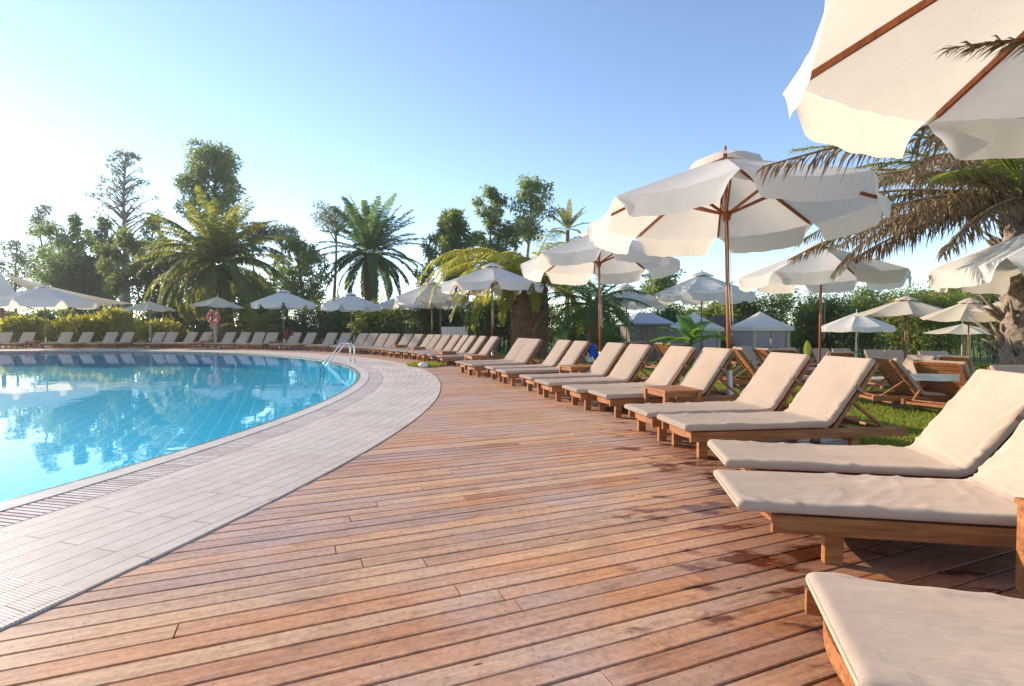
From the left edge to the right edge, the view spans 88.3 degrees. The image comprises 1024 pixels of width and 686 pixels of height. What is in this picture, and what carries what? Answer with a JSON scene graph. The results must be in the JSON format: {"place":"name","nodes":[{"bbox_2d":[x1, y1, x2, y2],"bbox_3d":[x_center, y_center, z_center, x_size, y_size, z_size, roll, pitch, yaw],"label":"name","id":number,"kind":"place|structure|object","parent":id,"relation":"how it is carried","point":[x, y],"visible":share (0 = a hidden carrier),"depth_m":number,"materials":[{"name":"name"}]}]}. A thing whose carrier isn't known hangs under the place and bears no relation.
{"place":"outdoors","nodes":[
{"label":"outdoors","id":0,"kind":"place"},
{"bbox_2d":[0,402,318,501],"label":"pool basin","id":1,"kind":"object","parent":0,"point":[34,457],"visible":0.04,"depth_m":7.79,"materials":[{"name":"tile"}]},
{"bbox_2d":[0,351,359,502],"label":"pool lip","id":2,"kind":"object","parent":1,"relation":"attached to","point":[356,371],"visible":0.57,"depth_m":8.73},
{"bbox_2d":[0,350,368,511],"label":"pool coping","id":3,"kind":"object","parent":1,"relation":"attached to","point":[98,479],"visible":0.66,"depth_m":4.38,"materials":[{"name":"stone"}]},
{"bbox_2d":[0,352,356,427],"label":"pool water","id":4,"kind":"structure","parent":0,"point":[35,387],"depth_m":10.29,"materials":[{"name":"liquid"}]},
{"bbox_2d":[0,349,440,631],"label":"tile paving","id":5,"kind":"structure","parent":0,"point":[49,561],"depth_m":3.12,"materials":[{"name":"grey tile"}]},
{"bbox_2d":[0,350,382,527],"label":"drain grate","id":6,"kind":"object","parent":5,"relation":"in","point":[59,502],"visible":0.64,"depth_m":4.00,"materials":[{"name":"plastic"}]},
{"bbox_2d":[1,328,998,445],"bbox_3d":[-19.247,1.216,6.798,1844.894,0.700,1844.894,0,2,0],"label":"lawn","id":7,"kind":"structure","parent":0,"point":[976,362],"depth_m":23.33,"materials":[{"name":"plant"}]},
{"bbox_2d":[0,235,41,310],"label":"tree","id":8,"kind":"object","parent":7,"relation":"on","point":[16,256],"visible":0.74,"depth_m":45.73,"materials":[{"name":"green plant"}]},
{"bbox_2d":[0,313,52,345],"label":"shrub","id":9,"kind":"object","parent":7,"relation":"on","point":[19,325],"visible":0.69,"depth_m":29.41,"materials":[{"name":"green plant"}]},
{"bbox_2d":[17,200,58,311],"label":"tree","id":10,"kind":"object","parent":7,"relation":"on","point":[39,217],"visible":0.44,"depth_m":49.45,"materials":[{"name":"green plant"}]},
{"bbox_2d":[5,307,76,342],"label":"shrub","id":11,"kind":"object","parent":7,"relation":"on","point":[40,313],"visible":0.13,"depth_m":35.61,"materials":[{"name":"green plant"}]},
{"bbox_2d":[26,217,86,318],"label":"tree","id":12,"kind":"object","parent":7,"relation":"on","point":[61,239],"visible":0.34,"depth_m":43.41,"materials":[{"name":"green plant"}]},
{"bbox_2d":[0,272,132,319],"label":"parasol","id":13,"kind":"object","parent":7,"relation":"on","point":[6,287],"visible":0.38,"depth_m":33.14,"materials":[{"name":"white fabric"}]},
{"bbox_2d":[36,313,100,345],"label":"shrub","id":14,"kind":"object","parent":7,"relation":"on","point":[75,324],"visible":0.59,"depth_m":29.33,"materials":[{"name":"green plant"}]},
{"bbox_2d":[15,243,133,316],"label":"tree","id":15,"kind":"object","parent":7,"relation":"on","point":[69,273],"visible":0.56,"depth_m":40.45,"materials":[{"name":"green plant"}]},
{"bbox_2d":[63,210,93,289],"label":"tree","id":16,"kind":"object","parent":7,"relation":"on","point":[73,221],"visible":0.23,"depth_m":44.43,"materials":[{"name":"green plant"}]},
{"bbox_2d":[73,214,136,300],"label":"tree","id":17,"kind":"object","parent":7,"relation":"on","point":[104,225],"visible":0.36,"depth_m":42.77,"materials":[{"name":"green plant"}]},
{"bbox_2d":[75,303,137,345],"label":"shrub","id":18,"kind":"object","parent":7,"relation":"on","point":[116,319],"visible":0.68,"depth_m":29.87,"materials":[{"name":"green plant"}]},
{"bbox_2d":[89,227,152,307],"bbox_3d":[-27.822,-4.196,37.620,3.708,8.282,3.452,-1,2,-29],"label":"tree","id":19,"kind":"object","parent":7,"relation":"on","point":[117,282],"visible":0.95,"depth_m":37.30,"materials":[{"name":"green plant"}]},
{"bbox_2d":[82,148,165,312],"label":"tree","id":20,"kind":"object","parent":7,"relation":"on","point":[126,163],"visible":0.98,"depth_m":46.25,"materials":[{"name":"green plant"}]},
{"bbox_2d":[122,316,178,345],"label":"shrub","id":21,"kind":"object","parent":7,"relation":"on","point":[140,329],"visible":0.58,"depth_m":29.58,"materials":[{"name":"green plant"}]},
{"bbox_2d":[136,213,167,266],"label":"tree","id":22,"kind":"object","parent":7,"relation":"on","point":[151,226],"visible":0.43,"depth_m":45.58,"materials":[{"name":"green plant"}]},
{"bbox_2d":[126,248,190,313],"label":"tree","id":23,"kind":"object","parent":7,"relation":"on","point":[160,269],"visible":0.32,"depth_m":39.12,"materials":[{"name":"green plant"}]},
{"bbox_2d":[133,299,211,341],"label":"shrub","id":24,"kind":"object","parent":7,"relation":"on","point":[201,329],"visible":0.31,"depth_m":34.26,"materials":[{"name":"green plant"}]},
{"bbox_2d":[158,322,189,345],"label":"shrub","id":25,"kind":"object","parent":7,"relation":"on","point":[180,329],"visible":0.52,"depth_m":29.62,"materials":[{"name":"green plant"}]},
{"bbox_2d":[170,135,246,331],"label":"tree","id":26,"kind":"object","parent":7,"relation":"on","point":[216,160],"visible":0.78,"depth_m":42.75,"materials":[{"name":"green plant"}]},
{"bbox_2d":[131,185,293,342],"bbox_3d":[-17.370,-4.398,31.302,8.608,9.048,8.057,0,2,0],"label":"palm tree","id":27,"kind":"object","parent":7,"relation":"on","point":[220,244],"visible":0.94,"depth_m":30.28,"materials":[{"name":"green plant"}]},
{"bbox_2d":[213,303,293,340],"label":"shrub","id":28,"kind":"object","parent":7,"relation":"on","point":[258,324],"visible":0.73,"depth_m":29.25,"materials":[{"name":"green plant"}]},
{"bbox_2d":[233,297,282,343],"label":"shrub","id":29,"kind":"object","parent":7,"relation":"on","point":[237,320],"visible":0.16,"depth_m":32.89,"materials":[{"name":"green plant"}]},
{"bbox_2d":[267,249,287,293],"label":"tree","id":30,"kind":"object","parent":7,"relation":"on","point":[274,280],"visible":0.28,"depth_m":43.52,"materials":[{"name":"green plant"}]},
{"bbox_2d":[257,221,300,318],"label":"tree","id":31,"kind":"object","parent":7,"relation":"on","point":[271,231],"visible":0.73,"depth_m":46.01,"materials":[{"name":"green plant"}]},
{"bbox_2d":[276,231,333,311],"bbox_3d":[-15.796,-4.249,40.206,4.198,8.234,4.485,0,2,0],"label":"tree","id":32,"kind":"object","parent":7,"relation":"on","point":[306,258],"visible":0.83,"depth_m":39.26,"materials":[{"name":"green plant"}]},
{"bbox_2d":[259,295,350,343],"bbox_3d":[-13.041,-1.291,32.930,5.842,3.663,3.486,0,2,0],"label":"shrub","id":33,"kind":"object","parent":7,"relation":"on","point":[303,321],"visible":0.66,"depth_m":32.49,"materials":[{"name":"green plant"}]},
{"bbox_2d":[309,199,360,300],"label":"tree","id":34,"kind":"object","parent":7,"relation":"on","point":[330,216],"visible":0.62,"depth_m":47.24,"materials":[{"name":"green plant"}]},
{"bbox_2d":[314,293,361,343],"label":"shrub","id":35,"kind":"object","parent":7,"relation":"on","point":[348,315],"visible":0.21,"depth_m":33.83,"materials":[{"name":"green plant"}]},
{"bbox_2d":[317,192,427,301],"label":"palm tree","id":36,"kind":"object","parent":7,"relation":"on","point":[370,235],"visible":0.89,"depth_m":40.79,"materials":[{"name":"green plant"}]},
{"bbox_2d":[347,295,415,344],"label":"shrub","id":37,"kind":"object","parent":7,"relation":"on","point":[375,321],"visible":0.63,"depth_m":30.48,"materials":[{"name":"green plant"}]},
{"bbox_2d":[413,232,441,287],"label":"tree","id":38,"kind":"object","parent":7,"relation":"on","point":[430,254],"visible":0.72,"depth_m":41.72,"materials":[{"name":"green plant"}]},
{"bbox_2d":[398,306,472,343],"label":"shrub","id":39,"kind":"object","parent":7,"relation":"on","point":[420,323],"visible":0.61,"depth_m":27.35,"materials":[{"name":"green plant"}]},
{"bbox_2d":[430,207,482,291],"bbox_3d":[-4.097,-4.911,37.606,3.693,9.744,3.647,1,2,38],"label":"tree","id":40,"kind":"object","parent":7,"relation":"on","point":[453,229],"visible":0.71,"depth_m":36.94,"materials":[{"name":"green plant"}]},
{"bbox_2d":[455,295,511,351],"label":"shrub","id":41,"kind":"object","parent":7,"relation":"on","point":[483,320],"visible":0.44,"depth_m":25.52,"materials":[{"name":"green plant"}]},
{"bbox_2d":[471,183,515,306],"bbox_3d":[-1.704,-5.929,39.738,3.508,11.961,3.123,-1,2,-32],"label":"tree","id":42,"kind":"object","parent":7,"relation":"on","point":[493,215],"visible":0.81,"depth_m":39.14,"materials":[{"name":"green plant"}]},
{"bbox_2d":[487,224,522,345],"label":"tree","id":43,"kind":"object","parent":7,"relation":"on","point":[509,237],"visible":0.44,"depth_m":38.29,"materials":[{"name":"green plant"}]},
{"bbox_2d":[417,230,595,357],"bbox_3d":[0.065,-1.897,20.616,7.577,4.871,6.945,0,2,0],"label":"palm tree","id":44,"kind":"object","parent":7,"relation":"on","point":[527,313],"visible":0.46,"depth_m":19.88,"materials":[{"name":"plant"}]},
{"bbox_2d":[506,173,560,256],"bbox_3d":[1.238,-6.231,39.526,3.899,13.070,4.333,-2,2,-43],"label":"tree","id":45,"kind":"object","parent":7,"relation":"on","point":[527,228],"visible":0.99,"depth_m":39.06,"materials":[{"name":"green plant"}]},
{"bbox_2d":[547,199,589,305],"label":"palm tree","id":46,"kind":"object","parent":7,"relation":"on","point":[568,220],"visible":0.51,"depth_m":59.07,"materials":[{"name":"green plant"}]},
{"bbox_2d":[548,295,613,355],"bbox_3d":[2.896,-0.699,24.002,4.088,3.130,3.159,0,2,0],"label":"shrub","id":47,"kind":"object","parent":7,"relation":"on","point":[573,335],"visible":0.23,"depth_m":23.78,"materials":[{"name":"green plant"}]},
{"bbox_2d":[531,274,656,362],"bbox_3d":[2.686,-1.103,17.422,4.133,3.712,3.908,0,2,0],"label":"palm tree","id":48,"kind":"object","parent":7,"relation":"on","point":[591,323],"visible":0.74,"depth_m":17.16,"materials":[{"name":"green plant"}]},
{"bbox_2d":[587,283,667,340],"bbox_3d":[4.663,-0.853,21.484,3.144,3.206,3.144,1,2,27],"label":"parasol","id":49,"kind":"object","parent":7,"relation":"on","point":[647,299],"visible":0.45,"depth_m":20.58,"materials":[{"name":"fabric"}]},
{"bbox_2d":[604,303,685,336],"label":"shrub","id":50,"kind":"object","parent":7,"relation":"on","point":[669,313],"visible":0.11,"depth_m":33.20,"materials":[{"name":"green plant"}]},
{"bbox_2d":[615,312,674,359],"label":"shed","id":51,"kind":"structure","parent":7,"relation":"on","point":[646,324],"depth_m":24.05,"materials":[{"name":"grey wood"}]},
{"bbox_2d":[641,326,657,359],"bbox_3d":[6.268,0.009,24.026,0.790,1.556,0.025,0,2,-6],"label":"door","id":52,"kind":"structure","parent":51,"relation":"in","point":[649,332],"depth_m":24.01,"materials":[{"name":"grey wood"}]},
{"bbox_2d":[638,268,686,309],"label":"tree","id":53,"kind":"object","parent":7,"relation":"on","point":[654,287],"visible":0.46,"depth_m":42.96,"materials":[{"name":"green plant"}]},
{"bbox_2d":[648,315,732,371],"bbox_3d":[4.446,0.057,13.197,2.106,1.535,1.529,0,2,0],"label":"banana plant","id":54,"kind":"object","parent":7,"relation":"on","point":[691,330],"visible":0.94,"depth_m":13.17,"materials":[{"name":"green plant"}]},
{"bbox_2d":[668,301,725,318],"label":"shrub","id":55,"kind":"object","parent":7,"relation":"on","point":[708,312],"visible":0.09,"depth_m":35.55,"materials":[{"name":"green plant"}]},
{"bbox_2d":[670,312,724,358],"bbox_3d":[9.131,-0.387,26.500,2.100,2.355,2.100,0,2,-8],"label":"gazebo","id":56,"kind":"object","parent":7,"relation":"on","point":[709,342],"visible":0.3,"depth_m":25.74,"materials":[{"name":"fabric"}]},
{"bbox_2d":[653,270,754,351],"bbox_3d":[6.642,-0.857,18.483,3.243,3.422,3.243,-1,2,-32],"label":"parasol","id":57,"kind":"object","parent":7,"relation":"on","point":[701,288],"visible":0.92,"depth_m":17.66,"materials":[{"name":"fabric"}]},
{"bbox_2d":[712,280,806,350],"bbox_3d":[16.004,-1.318,34.103,6.141,5.538,4.610,0,2,0],"label":"shrub","id":58,"kind":"object","parent":7,"relation":"on","point":[742,311],"visible":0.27,"depth_m":33.57,"materials":[{"name":"green plant"}]},
{"bbox_2d":[731,311,793,360],"bbox_3d":[12.217,-0.360,26.001,2.150,2.413,2.150,0,2,-8],"label":"gazebo","id":59,"kind":"object","parent":7,"relation":"on","point":[760,329],"visible":0.69,"depth_m":25.20,"materials":[{"name":"fabric"}]},
{"bbox_2d":[718,347,809,390],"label":"sun lounger","id":60,"kind":"object","parent":7,"relation":"on","point":[745,360],"visible":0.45,"depth_m":9.35,"materials":[{"name":"brown wood"}]},
{"bbox_2d":[781,290,860,356],"bbox_3d":[17.952,-1.421,30.999,5.847,4.731,4.148,0,2,0],"label":"shrub","id":61,"kind":"object","parent":7,"relation":"on","point":[805,321],"visible":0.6,"depth_m":30.25,"materials":[{"name":"green plant"}]},
{"bbox_2d":[738,239,911,364],"bbox_3d":[6.952,-0.684,11.885,3.246,3.321,3.243,0,2,-7],"label":"parasol","id":62,"kind":"object","parent":7,"relation":"on","point":[811,274],"visible":0.8,"depth_m":11.15,"materials":[{"name":"fabric"}]},
{"bbox_2d":[821,309,895,357],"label":"parasol","id":63,"kind":"object","parent":7,"relation":"on","point":[862,324],"visible":0.91,"depth_m":21.80,"materials":[{"name":"fabric"}]},
{"bbox_2d":[825,282,906,357],"bbox_3d":[19.722,-1.381,28.959,5.024,4.607,3.843,0,2,0],"label":"shrub","id":64,"kind":"object","parent":7,"relation":"on","point":[867,302],"visible":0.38,"depth_m":28.50,"materials":[{"name":"green plant"}]},
{"bbox_2d":[752,35,1023,185],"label":"palm tree","id":65,"kind":"object","parent":7,"relation":"on","point":[998,42],"visible":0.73,"depth_m":4.11,"materials":[{"name":"green plant"}]},
{"bbox_2d":[851,294,943,359],"bbox_3d":[12.305,-0.235,16.500,2.652,2.584,2.652,0,2,7],"label":"parasol","id":66,"kind":"object","parent":7,"relation":"on","point":[905,306],"visible":0.87,"depth_m":16.11,"materials":[{"name":"beige fabric"}]},
{"bbox_2d":[867,355,935,387],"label":"sun lounger","id":67,"kind":"object","parent":7,"relation":"on","point":[907,363],"visible":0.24,"depth_m":12.38,"materials":[{"name":"fabric"}]},
{"bbox_2d":[782,0,1023,159],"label":"parasol","id":68,"kind":"object","parent":7,"relation":"on","point":[875,59],"visible":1,"depth_m":3.24,"materials":[{"name":"fabric"}]},
{"bbox_2d":[785,119,1023,364],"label":"palm tree","id":69,"kind":"object","parent":7,"relation":"on","point":[998,183],"visible":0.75,"depth_m":8.18,"materials":[{"name":"green plant"}]},
{"bbox_2d":[859,356,950,409],"bbox_3d":[6.465,0.611,8.127,1.970,0.787,0.660,0,2,8],"label":"sun lounger","id":70,"kind":"object","parent":7,"relation":"on","point":[894,371],"visible":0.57,"depth_m":7.98,"materials":[{"name":"brown wood"}]},
{"bbox_2d":[868,282,980,356],"bbox_3d":[19.339,-0.927,25.075,4.653,4.115,3.656,0,2,0],"label":"shrub","id":71,"kind":"object","parent":7,"relation":"on","point":[917,339],"visible":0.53,"depth_m":24.39,"materials":[{"name":"green plant"}]},
{"bbox_2d":[901,359,970,410],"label":"sun lounger","id":72,"kind":"object","parent":7,"relation":"on","point":[950,389],"visible":0.4,"depth_m":7.68,"materials":[{"name":"brown wood"}]},
{"bbox_2d":[909,373,959,380],"bbox_3d":[5.906,0.481,7.375,0.633,0.100,0.072,0,2,12],"label":"white cloth","id":73,"kind":"object","parent":72,"relation":"on","point":[935,377],"visible":1,"depth_m":7.36,"materials":[{"name":"fabric"}]},
{"bbox_2d":[899,281,988,356],"bbox_3d":[25.752,-1.764,31.036,5.955,5.153,3.997,0,2,0],"label":"shrub","id":74,"kind":"object","parent":7,"relation":"on","point":[953,291],"visible":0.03,"depth_m":30.64,"materials":[{"name":"green plant"}]},
{"bbox_2d":[923,321,990,355],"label":"parasol","id":75,"kind":"object","parent":7,"relation":"on","point":[962,329],"visible":0.76,"depth_m":19.16,"materials":[{"name":"beige fabric"}]},
{"bbox_2d":[919,296,995,355],"bbox_3d":[12.452,-0.078,14.385,2.038,2.410,2.031,1,2,28],"label":"parasol","id":76,"kind":"object","parent":7,"relation":"on","point":[959,312],"visible":0.69,"depth_m":14.14,"materials":[{"name":"beige fabric"}]},
{"bbox_2d":[928,234,1023,293],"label":"parasol","id":77,"kind":"object","parent":7,"relation":"on","point":[993,269],"visible":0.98,"depth_m":7.35,"materials":[{"name":"fabric"}]},
{"bbox_2d":[951,290,1000,362],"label":"shrub","id":78,"kind":"object","parent":7,"relation":"on","point":[992,298],"visible":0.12,"depth_m":25.93,"materials":[{"name":"green plant"}]},
{"bbox_2d":[0,0,1001,327],"label":"sky","id":79,"kind":"structure","parent":0,"point":[429,103],"materials":[{"name":"blue"}]},
{"bbox_2d":[0,346,1023,685],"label":"wooden deck","id":80,"kind":"structure","parent":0,"point":[474,530],"depth_m":2.22,"materials":[{"name":"brown wood"}]},
{"bbox_2d":[0,284,99,346],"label":"parasol","id":81,"kind":"object","parent":80,"relation":"on","point":[44,297],"visible":0.99,"depth_m":26.66,"materials":[{"name":"fabric"}]},
{"bbox_2d":[121,299,176,346],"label":"parasol","id":82,"kind":"object","parent":80,"relation":"on","point":[149,306],"visible":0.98,"depth_m":27.26,"materials":[{"name":"beige fabric"}]},
{"bbox_2d":[190,294,243,346],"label":"parasol","id":83,"kind":"object","parent":80,"relation":"on","point":[217,302],"visible":0.91,"depth_m":27.33,"materials":[{"name":"beige fabric"}]},
{"bbox_2d":[250,288,314,347],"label":"parasol","id":84,"kind":"object","parent":80,"relation":"on","point":[279,299],"visible":0.98,"depth_m":26.09,"materials":[{"name":"fabric"}]},
{"bbox_2d":[320,293,380,342],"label":"parasol","id":85,"kind":"object","parent":80,"relation":"on","point":[351,302],"visible":0.99,"depth_m":24.48,"materials":[{"name":"fabric"}]},
{"bbox_2d":[395,280,468,333],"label":"parasol","id":86,"kind":"object","parent":80,"relation":"on","point":[412,296],"visible":0.75,"depth_m":20.83,"materials":[{"name":"fabric"}]},
{"bbox_2d":[427,336,495,361],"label":"sun lounger","id":87,"kind":"object","parent":80,"relation":"on","point":[480,342],"visible":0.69,"depth_m":15.43,"materials":[{"name":"fabric"}]},
{"bbox_2d":[436,336,504,365],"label":"sun lounger","id":88,"kind":"object","parent":80,"relation":"on","point":[489,346],"visible":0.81,"depth_m":14.70,"materials":[{"name":"fabric"}]},
{"bbox_2d":[440,261,543,354],"bbox_3d":[-0.672,-1.144,17.974,3.309,3.305,3.309,-1,2,-27],"label":"parasol","id":89,"kind":"object","parent":80,"relation":"on","point":[497,279],"visible":0.89,"depth_m":17.06,"materials":[{"name":"fabric"}]},
{"bbox_2d":[455,338,540,372],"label":"sun lounger","id":90,"kind":"object","parent":80,"relation":"on","point":[516,348],"visible":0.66,"depth_m":12.40,"materials":[{"name":"fabric"}]},
{"bbox_2d":[462,339,542,376],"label":"sun lounger","id":91,"kind":"object","parent":80,"relation":"on","point":[528,351],"visible":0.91,"depth_m":11.64,"materials":[{"name":"fabric"}]},
{"bbox_2d":[485,340,572,381],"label":"sun lounger","id":92,"kind":"object","parent":80,"relation":"on","point":[558,352],"visible":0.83,"depth_m":10.63,"materials":[{"name":"fabric"}]},
{"bbox_2d":[496,341,590,385],"bbox_3d":[0.712,0.358,9.912,1.970,0.788,0.574,-1,2,-20],"label":"sun lounger","id":93,"kind":"object","parent":80,"relation":"on","point":[576,352],"visible":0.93,"depth_m":9.83,"materials":[{"name":"fabric"}]},
{"bbox_2d":[519,342,641,393],"bbox_3d":[1.139,0.393,8.742,1.970,0.788,0.574,-1,2,-19],"label":"sun lounger","id":94,"kind":"object","parent":80,"relation":"on","point":[607,359],"visible":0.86,"depth_m":8.67,"materials":[{"name":"fabric"}]},
{"bbox_2d":[534,344,653,400],"bbox_3d":[1.353,0.417,7.953,1.970,0.788,0.574,-1,2,-19],"label":"sun lounger","id":95,"kind":"object","parent":80,"relation":"on","point":[630,363],"visible":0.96,"depth_m":7.88,"materials":[{"name":"fabric"}]},
{"bbox_2d":[520,230,679,353],"bbox_3d":[1.947,-0.973,11.805,3.317,3.365,3.313,1,2,28],"label":"parasol","id":96,"kind":"object","parent":80,"relation":"on","point":[583,259],"visible":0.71,"depth_m":12.04,"materials":[{"name":"fabric"}]},
{"bbox_2d":[562,346,713,409],"bbox_3d":[1.696,0.443,7.098,1.970,0.788,0.574,0,2,-14],"label":"sun lounger","id":97,"kind":"object","parent":80,"relation":"on","point":[673,364],"visible":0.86,"depth_m":7.02,"materials":[{"name":"fabric"}]},
{"bbox_2d":[588,347,739,417],"bbox_3d":[1.970,0.459,6.558,1.970,0.788,0.574,0,2,-14],"label":"sun lounger","id":98,"kind":"object","parent":80,"relation":"on","point":[706,370],"visible":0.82,"depth_m":6.45,"materials":[{"name":"fabric"}]},
{"bbox_2d":[643,385,701,403],"bbox_3d":[1.791,0.686,5.923,0.450,0.371,0.500,0,2,-13],"label":"side table","id":99,"kind":"object","parent":80,"relation":"on","point":[666,392],"visible":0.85,"depth_m":5.76,"materials":[{"name":"brown wood"}]},
{"bbox_2d":[624,352,814,440],"bbox_3d":[2.154,0.499,5.240,1.970,0.787,0.574,0,2,-10],"label":"sun lounger","id":100,"kind":"object","parent":80,"relation":"on","point":[775,381],"visible":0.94,"depth_m":5.15,"materials":[{"name":"fabric"}]},
{"bbox_2d":[587,146,890,394],"bbox_3d":[2.717,-0.824,6.708,3.312,3.363,3.308,0,2,-5],"label":"parasol","id":101,"kind":"object","parent":80,"relation":"on","point":[699,207],"visible":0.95,"depth_m":6.69,"materials":[{"name":"fabric"}]},
{"bbox_2d":[657,356,906,457],"bbox_3d":[2.307,0.518,4.570,1.970,0.788,0.574,0,2,-8],"label":"sun lounger","id":102,"kind":"object","parent":80,"relation":"on","point":[829,393],"visible":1,"depth_m":4.40,"materials":[{"name":"fabric"}]},
{"bbox_2d":[707,369,1023,478],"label":"sun lounger","id":103,"kind":"object","parent":80,"relation":"on","point":[970,428],"visible":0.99,"depth_m":3.08,"materials":[{"name":"fabric"}]},
{"bbox_2d":[713,420,1023,564],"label":"sun lounger","id":104,"kind":"object","parent":80,"relation":"on","point":[979,508],"visible":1,"depth_m":2.35,"materials":[{"name":"fabric"}]},
{"bbox_2d":[804,572,1023,685],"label":"sun lounger","id":105,"kind":"object","parent":80,"relation":"on","point":[877,633],"visible":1,"depth_m":1.35,"materials":[{"name":"beige fabric"}]},
{"bbox_2d":[1014,497,1023,594],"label":"side table","id":106,"kind":"object","parent":80,"relation":"on","point":[1019,573],"visible":1,"depth_m":2.08,"materials":[{"name":"brown wood"}]},
{"bbox_2d":[578,363,941,446],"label":"grass","id":107,"kind":"structure","parent":0,"point":[897,417],"depth_m":6.95,"materials":[{"name":"plant"}]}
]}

